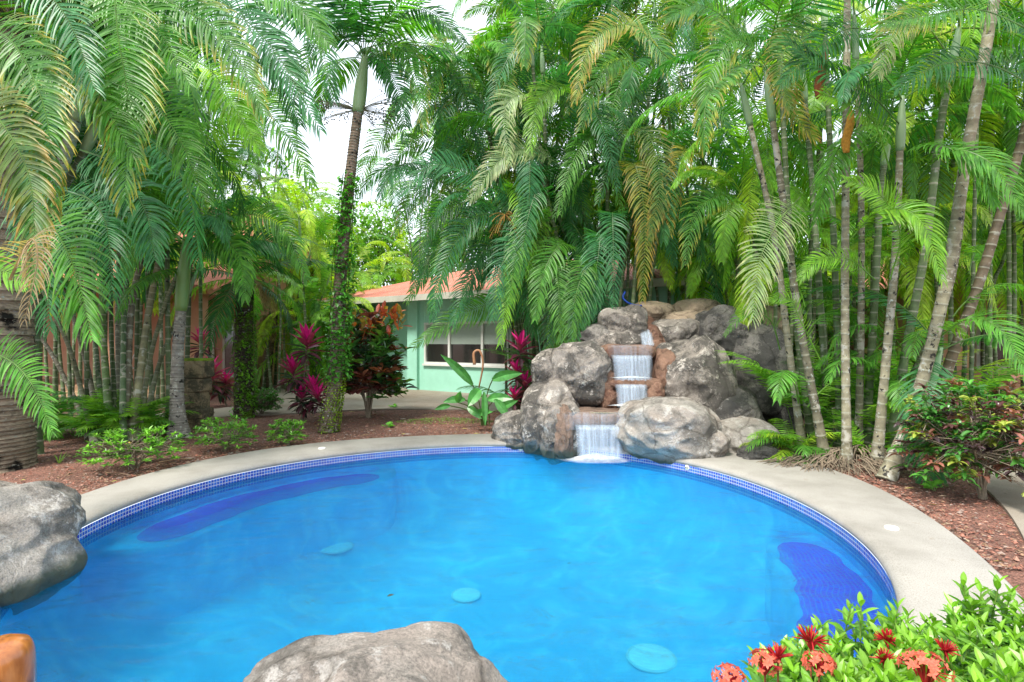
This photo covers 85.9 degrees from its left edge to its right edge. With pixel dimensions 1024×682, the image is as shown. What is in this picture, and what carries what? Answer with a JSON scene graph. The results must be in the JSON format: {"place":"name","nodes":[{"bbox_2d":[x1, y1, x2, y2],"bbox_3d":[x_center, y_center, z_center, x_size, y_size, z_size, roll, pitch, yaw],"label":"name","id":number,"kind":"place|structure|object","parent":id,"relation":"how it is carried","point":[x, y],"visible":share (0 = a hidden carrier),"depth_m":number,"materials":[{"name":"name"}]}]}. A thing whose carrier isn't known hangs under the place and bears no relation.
{"place":"outdoors","nodes":[
{"label":"outdoors","id":0,"kind":"place"},
{"bbox_2d":[45,383,516,431],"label":"path","id":1,"kind":"structure","parent":0,"point":[421,400],"depth_m":14.17,"materials":[{"name":"concrete"}]},
{"bbox_2d":[294,272,318,344],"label":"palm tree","id":2,"kind":"object","parent":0,"point":[300,292],"visible":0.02,"depth_m":22.01,"materials":[{"name":"green plant"}]},
{"bbox_2d":[420,208,494,271],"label":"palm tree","id":3,"kind":"object","parent":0,"point":[450,248],"visible":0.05,"depth_m":28.76,"materials":[{"name":"green plant"}]},
{"bbox_2d":[0,378,1023,598],"bbox_3d":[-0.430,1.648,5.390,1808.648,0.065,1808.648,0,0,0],"label":"ground","id":4,"kind":"structure","parent":0,"point":[1014,578],"depth_m":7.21,"materials":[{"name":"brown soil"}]},
{"bbox_2d":[0,480,87,614],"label":"boulder","id":5,"kind":"object","parent":4,"relation":"on","point":[42,549],"visible":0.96,"depth_m":4.04,"materials":[{"name":"grey stone"}]},
{"bbox_2d":[55,452,66,462],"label":"weed","id":6,"kind":"object","parent":4,"relation":"on","point":[59,461],"visible":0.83,"depth_m":7.38,"materials":[{"name":"green plant"}]},
{"bbox_2d":[42,390,132,440],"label":"palm","id":7,"kind":"object","parent":4,"relation":"on","point":[62,406],"visible":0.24,"depth_m":9.59,"materials":[{"name":"green plant"}]},
{"bbox_2d":[28,35,155,409],"bbox_3d":[-10.766,-4.027,13.488,6.264,11.362,5.381,0,0,0],"label":"clumping palm","id":8,"kind":"object","parent":4,"relation":"on","point":[62,383],"depth_m":12.89,"materials":[{"name":"green plant"}]},
{"bbox_2d":[0,0,220,472],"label":"palm tree","id":9,"kind":"object","parent":4,"relation":"on","point":[18,442],"visible":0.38,"depth_m":6.96,"materials":[{"name":"green plant"}]},
{"bbox_2d":[72,424,188,469],"bbox_3d":[-4.838,1.367,7.045,1.224,0.584,1.223,0,0,0],"label":"shrub","id":10,"kind":"object","parent":4,"relation":"on","point":[151,448],"visible":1,"depth_m":6.90,"materials":[{"name":"green plant"}]},
{"bbox_2d":[29,0,249,432],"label":"clumping palm","id":11,"kind":"object","parent":4,"relation":"on","point":[137,342],"visible":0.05,"depth_m":10.21,"materials":[{"name":"green plant"}]},
{"bbox_2d":[96,40,234,407],"bbox_3d":[-9.365,-2.764,14.003,4.303,8.834,3.532,0,0,38],"label":"clumping palm","id":12,"kind":"object","parent":4,"relation":"on","point":[161,377],"visible":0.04,"depth_m":13.88,"materials":[{"name":"green plant"}]},
{"bbox_2d":[27,0,304,444],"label":"clumping palm","id":13,"kind":"object","parent":4,"relation":"on","point":[112,406],"visible":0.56,"depth_m":9.57,"materials":[{"name":"green plant"}]},
{"bbox_2d":[0,0,342,454],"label":"clumping palm","id":14,"kind":"object","parent":4,"relation":"on","point":[49,176],"visible":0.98,"depth_m":5.09,"materials":[{"name":"green plant"}]},
{"bbox_2d":[159,458,191,462],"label":"fallen twig","id":15,"kind":"object","parent":4,"relation":"on","point":[175,459],"visible":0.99,"depth_m":7.44,"materials":[{"name":"brown wood"}]},
{"bbox_2d":[42,207,333,397],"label":"terracotta house","id":16,"kind":"structure","parent":4,"relation":"on","point":[226,355],"depth_m":19.00,"materials":[{"name":"paint"}]},
{"bbox_2d":[208,316,214,359],"bbox_3d":[-10.725,0.200,18.920,0.950,2.100,0.120,0,0,0],"label":"window","id":17,"kind":"structure","parent":16,"relation":"in","point":[213,351],"depth_m":18.90,"materials":[{"name":"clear glass"}]},
{"bbox_2d":[222,318,234,376],"bbox_3d":[-9.475,0.200,18.920,0.950,2.100,0.120,0,0,0],"label":"window","id":18,"kind":"structure","parent":16,"relation":"in","point":[226,355],"depth_m":18.86,"materials":[{"name":"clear glass"}]},
{"bbox_2d":[77,86,312,439],"bbox_3d":[-5.259,-1.258,9.297,3.883,5.851,2.977,0,0,43],"label":"palm tree","id":19,"kind":"object","parent":4,"relation":"on","point":[177,415],"visible":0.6,"depth_m":8.91,"materials":[{"name":"green plant"}]},
{"bbox_2d":[184,358,214,430],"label":"stone pillar","id":20,"kind":"structure","parent":4,"relation":"on","point":[199,373],"depth_m":10.08,"materials":[{"name":"stone"}]},
{"bbox_2d":[190,327,219,357],"bbox_3d":[-8.368,0.625,14.809,0.846,2.055,0.850,0,0,0],"label":"cordyline","id":21,"kind":"object","parent":4,"relation":"on","point":[196,339],"visible":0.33,"depth_m":14.73,"materials":[{"name":"pink plant"}]},
{"bbox_2d":[203,356,233,404],"bbox_3d":[-7.384,0.987,13.531,1.048,1.346,1.134,0,0,43],"label":"cordyline","id":22,"kind":"object","parent":4,"relation":"on","point":[222,395],"visible":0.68,"depth_m":13.58,"materials":[{"name":"pink plant"}]},
{"bbox_2d":[188,413,258,451],"bbox_3d":[-4.285,1.380,8.164,1.001,0.558,0.989,0,0,0],"label":"shrub","id":23,"kind":"object","parent":4,"relation":"on","point":[236,436],"visible":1,"depth_m":8.06,"materials":[{"name":"green plant"}]},
{"bbox_2d":[148,2,316,385],"bbox_3d":[-11.304,-5.646,20.757,6.784,14.598,7.562,0,0,0],"label":"clumping palm","id":24,"kind":"object","parent":4,"relation":"on","point":[240,155],"visible":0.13,"depth_m":20.36,"materials":[{"name":"green plant"}]},
{"bbox_2d":[151,214,334,418],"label":"palm tree","id":25,"kind":"object","parent":4,"relation":"on","point":[224,303],"visible":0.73,"depth_m":11.63,"materials":[{"name":"green plant"}]},
{"bbox_2d":[229,311,259,418],"bbox_3d":[-5.706,0.496,11.758,0.584,2.282,0.694,0,0,0],"label":"climbing vine","id":26,"kind":"object","parent":25,"relation":"attached to","point":[254,341],"visible":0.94,"depth_m":11.63,"materials":[{"name":"green plant"}]},
{"bbox_2d":[254,386,284,413],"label":"shrub","id":27,"kind":"object","parent":4,"relation":"on","point":[267,401],"visible":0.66,"depth_m":12.05,"materials":[{"name":"green plant"}]},
{"bbox_2d":[223,277,324,387],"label":"palm tree","id":28,"kind":"object","parent":4,"relation":"on","point":[265,330],"visible":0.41,"depth_m":18.44,"materials":[{"name":"green plant"}]},
{"bbox_2d":[170,162,379,392],"bbox_3d":[-7.973,-1.805,17.883,7.117,7.312,5.290,0,0,0],"label":"clumping palm","id":29,"kind":"object","parent":4,"relation":"on","point":[315,315],"visible":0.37,"depth_m":17.80,"materials":[{"name":"green plant"}]},
{"bbox_2d":[221,301,328,388],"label":"palm tree","id":30,"kind":"object","parent":4,"relation":"on","point":[260,373],"visible":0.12,"depth_m":18.74,"materials":[{"name":"green plant"}]},
{"bbox_2d":[266,418,309,445],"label":"shrub","id":31,"kind":"object","parent":4,"relation":"on","point":[291,433],"visible":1,"depth_m":8.58,"materials":[{"name":"green plant"}]},
{"bbox_2d":[275,322,326,419],"bbox_3d":[-4.208,0.624,11.226,1.272,2.072,1.056,0,0,0],"label":"cordyline","id":32,"kind":"object","parent":4,"relation":"on","point":[306,334],"visible":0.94,"depth_m":11.16,"materials":[{"name":"pink plant"}]},
{"bbox_2d":[218,144,391,290],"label":"broadleaf tree","id":33,"kind":"object","parent":4,"relation":"on","point":[269,168],"visible":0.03,"depth_m":30.15,"materials":[{"name":"green plant"}]},
{"bbox_2d":[293,314,330,375],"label":"broadleaf tree","id":34,"kind":"object","parent":4,"relation":"on","point":[318,349],"visible":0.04,"depth_m":24.23,"materials":[{"name":"green plant"}]},
{"bbox_2d":[221,183,418,289],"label":"broadleaf tree","id":35,"kind":"object","parent":4,"relation":"on","point":[376,245],"visible":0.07,"depth_m":34.62,"materials":[{"name":"green plant"}]},
{"bbox_2d":[250,152,414,376],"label":"clumping palm","id":36,"kind":"object","parent":4,"relation":"on","point":[366,279],"visible":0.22,"depth_m":23.30,"materials":[{"name":"green plant"}]},
{"bbox_2d":[283,263,381,354],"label":"palm tree","id":37,"kind":"object","parent":4,"relation":"on","point":[367,286],"visible":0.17,"depth_m":20.59,"materials":[{"name":"green plant"}]},
{"bbox_2d":[239,0,485,432],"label":"palm tree","id":38,"kind":"object","parent":4,"relation":"on","point":[348,25],"visible":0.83,"depth_m":10.14,"materials":[{"name":"green plant"}]},
{"bbox_2d":[318,374,346,433],"bbox_3d":[-3.265,1.127,9.994,0.429,1.048,0.617,0,0,17],"label":"climbing vine","id":39,"kind":"object","parent":38,"relation":"attached to","point":[342,399],"visible":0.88,"depth_m":9.88,"materials":[{"name":"green plant"}]},
{"bbox_2d":[317,241,358,383],"bbox_3d":[-3.162,-0.530,10.123,0.583,2.620,0.767,0,0,35],"label":"climbing vine","id":40,"kind":"object","parent":38,"relation":"attached to","point":[341,332],"visible":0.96,"depth_m":10.02,"materials":[{"name":"green plant"}]},
{"bbox_2d":[331,170,362,246],"bbox_3d":[-3.089,-2.431,10.234,0.539,1.445,0.542,0,0,0],"label":"climbing vine","id":41,"kind":"object","parent":38,"relation":"attached to","point":[342,199],"visible":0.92,"depth_m":10.13,"materials":[{"name":"green plant"}]},
{"bbox_2d":[322,301,418,417],"bbox_3d":[-3.077,0.405,11.822,1.896,2.507,1.901,0,0,33],"label":"croton bush","id":42,"kind":"object","parent":4,"relation":"on","point":[375,373],"visible":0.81,"depth_m":11.53,"materials":[{"name":"green plant"}]},
{"bbox_2d":[353,243,417,290],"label":"palm tree","id":43,"kind":"object","parent":4,"relation":"on","point":[376,274],"visible":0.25,"depth_m":25.65,"materials":[{"name":"green plant"}]},
{"bbox_2d":[381,422,394,427],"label":"weed","id":44,"kind":"object","parent":4,"relation":"on","point":[388,424],"visible":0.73,"depth_m":10.39,"materials":[{"name":"green plant"}]},
{"bbox_2d":[301,185,488,295],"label":"broadleaf tree","id":45,"kind":"object","parent":4,"relation":"on","point":[368,224],"visible":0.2,"depth_m":34.40,"materials":[{"name":"green plant"}]},
{"bbox_2d":[363,227,429,286],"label":"palm tree","id":46,"kind":"object","parent":4,"relation":"on","point":[406,274],"visible":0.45,"depth_m":29.58,"materials":[{"name":"green plant"}]},
{"bbox_2d":[396,415,491,423],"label":"ground cover","id":47,"kind":"object","parent":4,"relation":"on","point":[426,419],"visible":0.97,"depth_m":11.08,"materials":[{"name":"green plant"}]},
{"bbox_2d":[348,28,556,274],"bbox_3d":[-2.805,-6.495,25.606,10.386,16.298,6.912,0,0,0],"label":"clumping palm","id":48,"kind":"object","parent":4,"relation":"on","point":[390,202],"visible":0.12,"depth_m":25.65,"materials":[{"name":"green plant"}]},
{"bbox_2d":[377,182,570,271],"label":"broadleaf tree","id":49,"kind":"object","parent":4,"relation":"on","point":[390,219],"visible":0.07,"depth_m":33.83,"materials":[{"name":"green plant"}]},
{"bbox_2d":[434,349,521,425],"bbox_3d":[-0.598,0.900,10.036,1.149,1.505,1.197,0,0,-42],"label":"heliconia","id":50,"kind":"object","parent":4,"relation":"on","point":[483,412],"visible":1,"depth_m":10.07,"materials":[{"name":"green plant"}]},
{"bbox_2d":[352,1,611,399],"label":"clumping palm","id":51,"kind":"object","parent":4,"relation":"on","point":[484,61],"visible":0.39,"depth_m":11.26,"materials":[{"name":"green plant"}]},
{"bbox_2d":[456,347,533,407],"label":"young palm","id":52,"kind":"object","parent":4,"relation":"on","point":[490,390],"visible":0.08,"depth_m":11.03,"materials":[{"name":"green plant"}]},
{"bbox_2d":[0,434,1023,681],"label":"swimming pool","id":53,"kind":"structure","parent":4,"relation":"in","point":[924,560],"depth_m":5.98,"materials":[{"name":"liquid"}]},
{"bbox_2d":[0,633,36,681],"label":"log chair","id":54,"kind":"object","parent":53,"relation":"on","point":[18,662],"visible":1,"depth_m":1.84,"materials":[{"name":"orange wood"}]},
{"bbox_2d":[319,542,353,553],"bbox_3d":[-2.286,2.668,7.143,0.444,0.035,0.444,0,0,0],"label":"pool light","id":55,"kind":"object","parent":53,"relation":"on","point":[332,548],"visible":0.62,"depth_m":7.04,"materials":[{"name":"blue plastic"}]},
{"bbox_2d":[243,621,507,681],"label":"boulder","id":56,"kind":"object","parent":53,"relation":"on","point":[430,651],"visible":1,"depth_m":1.92,"materials":[{"name":"grey stone"}]},
{"bbox_2d":[1,452,893,681],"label":"pool water","id":57,"kind":"structure","parent":53,"relation":"in","point":[853,597],"depth_m":4.27,"materials":[{"name":"blue liquid"}]},
{"bbox_2d":[451,587,480,602],"bbox_3d":[-0.519,2.858,6.207,0.339,0.035,0.339,0,0,0],"label":"pool light","id":58,"kind":"object","parent":53,"relation":"on","point":[458,597],"visible":0.92,"depth_m":6.16,"materials":[{"name":"blue plastic"}]},
{"bbox_2d":[626,643,676,673],"bbox_3d":[1.236,2.798,4.872,0.444,0.035,0.444,0,0,0],"label":"drain cover","id":59,"kind":"object","parent":53,"relation":"on","point":[654,657],"visible":0.91,"depth_m":4.83,"materials":[{"name":"blue plastic"}]},
{"bbox_2d":[736,444,780,459],"bbox_3d":[3.440,1.594,7.655,0.597,0.306,0.431,0,0,0],"label":"boulder","id":60,"kind":"object","parent":53,"relation":"on","point":[762,452],"visible":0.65,"depth_m":7.48,"materials":[{"name":"grey stone"}]},
{"bbox_2d":[764,453,819,463],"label":"ground cover","id":61,"kind":"object","parent":53,"relation":"on","point":[791,460],"visible":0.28,"depth_m":7.33,"materials":[{"name":"green plant"}]},
{"bbox_2d":[884,525,898,530],"bbox_3d":[3.254,1.597,4.716,0.110,0.025,0.110,0,0,0],"label":"lid","id":62,"kind":"object","parent":53,"relation":"on","point":[892,527],"visible":1,"depth_m":4.69,"materials":[{"name":"white plastic"}]},
{"bbox_2d":[312,259,729,395],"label":"green house","id":63,"kind":"structure","parent":4,"relation":"on","point":[430,368],"depth_m":17.46,"materials":[{"name":"green paint"}]},
{"bbox_2d":[422,321,516,368],"bbox_3d":[-1.241,0.100,16.948,4.030,1.400,0.150,0,0,34],"label":"window","id":64,"kind":"structure","parent":63,"relation":"in","point":[460,346],"depth_m":17.06,"materials":[{"name":"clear glass"}]},
{"bbox_2d":[503,328,538,409],"bbox_3d":[0.163,0.707,10.676,0.749,1.907,1.043,0,0,0],"label":"cordyline","id":65,"kind":"object","parent":4,"relation":"on","point":[521,341],"visible":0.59,"depth_m":10.51,"materials":[{"name":"pink plant"}]},
{"bbox_2d":[425,0,645,394],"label":"clumping palm","id":66,"kind":"object","parent":4,"relation":"on","point":[556,4],"visible":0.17,"depth_m":13.41,"materials":[{"name":"green plant"}]},
{"bbox_2d":[440,117,679,374],"bbox_3d":[0.949,-1.631,12.645,5.356,6.568,3.752,0,0,0],"label":"clumping palm","id":67,"kind":"object","parent":4,"relation":"on","point":[590,193],"visible":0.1,"depth_m":12.51,"materials":[{"name":"green plant"}]},
{"bbox_2d":[374,0,760,383],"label":"clumping palm","id":68,"kind":"object","parent":4,"relation":"on","point":[519,255],"visible":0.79,"depth_m":10.10,"materials":[{"name":"green plant"}]},
{"bbox_2d":[505,0,754,308],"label":"clumping palm","id":69,"kind":"object","parent":4,"relation":"on","point":[670,34],"visible":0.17,"depth_m":12.76,"materials":[{"name":"green plant"}]},
{"bbox_2d":[491,298,803,467],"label":"rock waterfall","id":70,"kind":"object","parent":4,"relation":"on","point":[655,381],"visible":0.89,"depth_m":8.72,"materials":[{"name":"grey stone"}]},
{"bbox_2d":[622,291,641,305],"bbox_3d":[2.221,-0.779,10.145,0.382,0.289,0.144,0,0,0],"label":"garden hose","id":71,"kind":"object","parent":70,"relation":"on","point":[627,302],"visible":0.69,"depth_m":10.12,"materials":[{"name":"blue rubber"}]},
{"bbox_2d":[480,0,862,372],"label":"clumping palm","id":72,"kind":"object","parent":4,"relation":"on","point":[611,151],"visible":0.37,"depth_m":10.54,"materials":[{"name":"green plant"}]},
{"bbox_2d":[556,128,794,305],"bbox_3d":[3.662,-1.534,13.050,5.463,6.378,3.821,0,0,0],"label":"clumping palm","id":73,"kind":"object","parent":4,"relation":"on","point":[664,266],"visible":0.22,"depth_m":12.55,"materials":[{"name":"green plant"}]},
{"bbox_2d":[630,246,795,354],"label":"broadleaf tree","id":74,"kind":"object","parent":4,"relation":"on","point":[716,287],"depth_m":16.60,"materials":[{"name":"green plant"}]},
{"bbox_2d":[674,148,777,256],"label":"palm tree","id":75,"kind":"object","parent":4,"relation":"on","point":[710,188],"visible":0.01,"depth_m":21.07,"materials":[{"name":"green plant"}]},
{"bbox_2d":[711,198,807,318],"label":"palm tree","id":76,"kind":"object","parent":4,"relation":"on","point":[771,258],"visible":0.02,"depth_m":18.96,"materials":[{"name":"green plant"}]},
{"bbox_2d":[687,133,838,302],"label":"broadleaf tree","id":77,"kind":"object","parent":4,"relation":"on","point":[793,214],"depth_m":26.70,"materials":[{"name":"green plant"}]},
{"bbox_2d":[655,238,902,383],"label":"broadleaf tree","id":78,"kind":"object","parent":4,"relation":"on","point":[829,335],"visible":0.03,"depth_m":15.86,"materials":[{"name":"green plant"}]},
{"bbox_2d":[739,418,858,460],"bbox_3d":[3.898,1.486,7.768,1.590,0.706,1.476,0,0,-41],"label":"fern","id":79,"kind":"object","parent":4,"relation":"on","point":[784,443],"visible":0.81,"depth_m":7.60,"materials":[{"name":"green plant"}]},
{"bbox_2d":[620,0,1023,487],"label":"clumping palm","id":80,"kind":"object","parent":4,"relation":"on","point":[861,444],"visible":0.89,"depth_m":7.02,"materials":[{"name":"green plant"}]},
{"bbox_2d":[733,142,924,301],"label":"broadleaf tree","id":81,"kind":"object","parent":4,"relation":"on","point":[827,210],"visible":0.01,"depth_m":26.13,"materials":[{"name":"green plant"}]},
{"bbox_2d":[655,0,1004,431],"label":"clumping palm","id":82,"kind":"object","parent":4,"relation":"on","point":[735,218],"visible":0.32,"depth_m":9.80,"materials":[{"name":"green plant"}]},
{"bbox_2d":[783,262,887,387],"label":"palm tree","id":83,"kind":"object","parent":4,"relation":"on","point":[828,274],"visible":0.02,"depth_m":17.34,"materials":[{"name":"green plant"}]},
{"bbox_2d":[804,140,885,275],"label":"broadleaf tree","id":84,"kind":"object","parent":4,"relation":"on","point":[820,236],"depth_m":28.38,"materials":[{"name":"green plant"}]},
{"bbox_2d":[732,244,959,382],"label":"broadleaf tree","id":85,"kind":"object","parent":4,"relation":"on","point":[831,318],"visible":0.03,"depth_m":18.12,"materials":[{"name":"green plant"}]},
{"bbox_2d":[711,570,1023,681],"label":"ixora bush","id":86,"kind":"object","parent":4,"relation":"on","point":[962,648],"visible":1,"depth_m":1.73,"materials":[{"name":"green plant"}]},
{"bbox_2d":[716,344,1023,444],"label":"young palm","id":87,"kind":"object","parent":4,"relation":"on","point":[761,372],"visible":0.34,"depth_m":8.39,"materials":[{"name":"green plant"}]},
{"bbox_2d":[793,0,1023,428],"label":"clumping palm","id":88,"kind":"object","parent":4,"relation":"on","point":[907,284],"visible":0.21,"depth_m":10.27,"materials":[{"name":"green plant"}]},
{"bbox_2d":[794,252,1023,402],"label":"ochre house","id":89,"kind":"structure","parent":4,"relation":"on","point":[978,354],"depth_m":14.50,"materials":[{"name":"ceramic"}]},
{"bbox_2d":[975,324,1019,369],"bbox_3d":[12.800,0.150,14.445,1.200,1.200,0.090,0,0,0],"label":"window","id":90,"kind":"structure","parent":89,"relation":"in","point":[978,355],"depth_m":14.44,"materials":[{"name":"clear glass"}]},
{"bbox_2d":[823,0,1023,418],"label":"clumping palm","id":91,"kind":"object","parent":4,"relation":"on","point":[985,126],"visible":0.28,"depth_m":9.85,"materials":[{"name":"green plant"}]},
{"bbox_2d":[826,4,1023,419],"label":"clumping palm","id":92,"kind":"object","parent":4,"relation":"on","point":[1017,269],"visible":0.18,"depth_m":11.17,"materials":[{"name":"green plant"}]},
{"bbox_2d":[919,479,943,490],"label":"weed","id":93,"kind":"object","parent":4,"relation":"on","point":[932,484],"visible":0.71,"depth_m":6.03,"materials":[{"name":"green plant"}]},
{"bbox_2d":[868,149,1023,405],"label":"clumping palm","id":94,"kind":"object","parent":4,"relation":"on","point":[956,317],"visible":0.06,"depth_m":13.88,"materials":[{"name":"green plant"}]},
{"bbox_2d":[913,464,991,478],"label":"ground cover","id":95,"kind":"object","parent":4,"relation":"on","point":[951,475],"visible":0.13,"depth_m":6.58,"materials":[{"name":"green plant"}]},
{"bbox_2d":[886,375,1023,499],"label":"curly croton","id":96,"kind":"object","parent":4,"relation":"on","point":[963,435],"visible":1,"depth_m":5.55,"materials":[{"name":"green plant"}]},
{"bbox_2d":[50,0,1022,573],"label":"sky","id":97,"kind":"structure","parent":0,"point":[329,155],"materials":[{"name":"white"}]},
{"bbox_2d":[553,161,613,257],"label":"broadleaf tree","id":98,"kind":"object","parent":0,"point":[591,197],"depth_m":34.82,"materials":[{"name":"green plant"}]},
{"bbox_2d":[550,121,689,259],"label":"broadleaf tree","id":99,"kind":"object","parent":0,"point":[611,194],"visible":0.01,"depth_m":33.69,"materials":[{"name":"green plant"}]},
{"bbox_2d":[597,160,741,282],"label":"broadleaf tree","id":100,"kind":"object","parent":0,"point":[682,192],"depth_m":30.65,"materials":[{"name":"green plant"}]},
{"bbox_2d":[750,173,838,273],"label":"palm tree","id":101,"kind":"object","parent":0,"point":[798,221],"visible":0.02,"depth_m":23.59,"materials":[{"name":"green plant"}]},
{"bbox_2d":[806,199,870,248],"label":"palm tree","id":102,"kind":"object","parent":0,"point":[840,229],"visible":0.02,"depth_m":21.75,"materials":[{"name":"green plant"}]},
{"bbox_2d":[803,407,1023,540],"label":"path","id":103,"kind":"structure","parent":0,"point":[1011,501],"depth_m":5.77,"materials":[{"name":"concrete"}]},
{"bbox_2d":[822,347,1023,420],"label":"young palm","id":104,"kind":"object","parent":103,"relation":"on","point":[998,379],"visible":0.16,"depth_m":9.02,"materials":[{"name":"green plant"}]}
]}

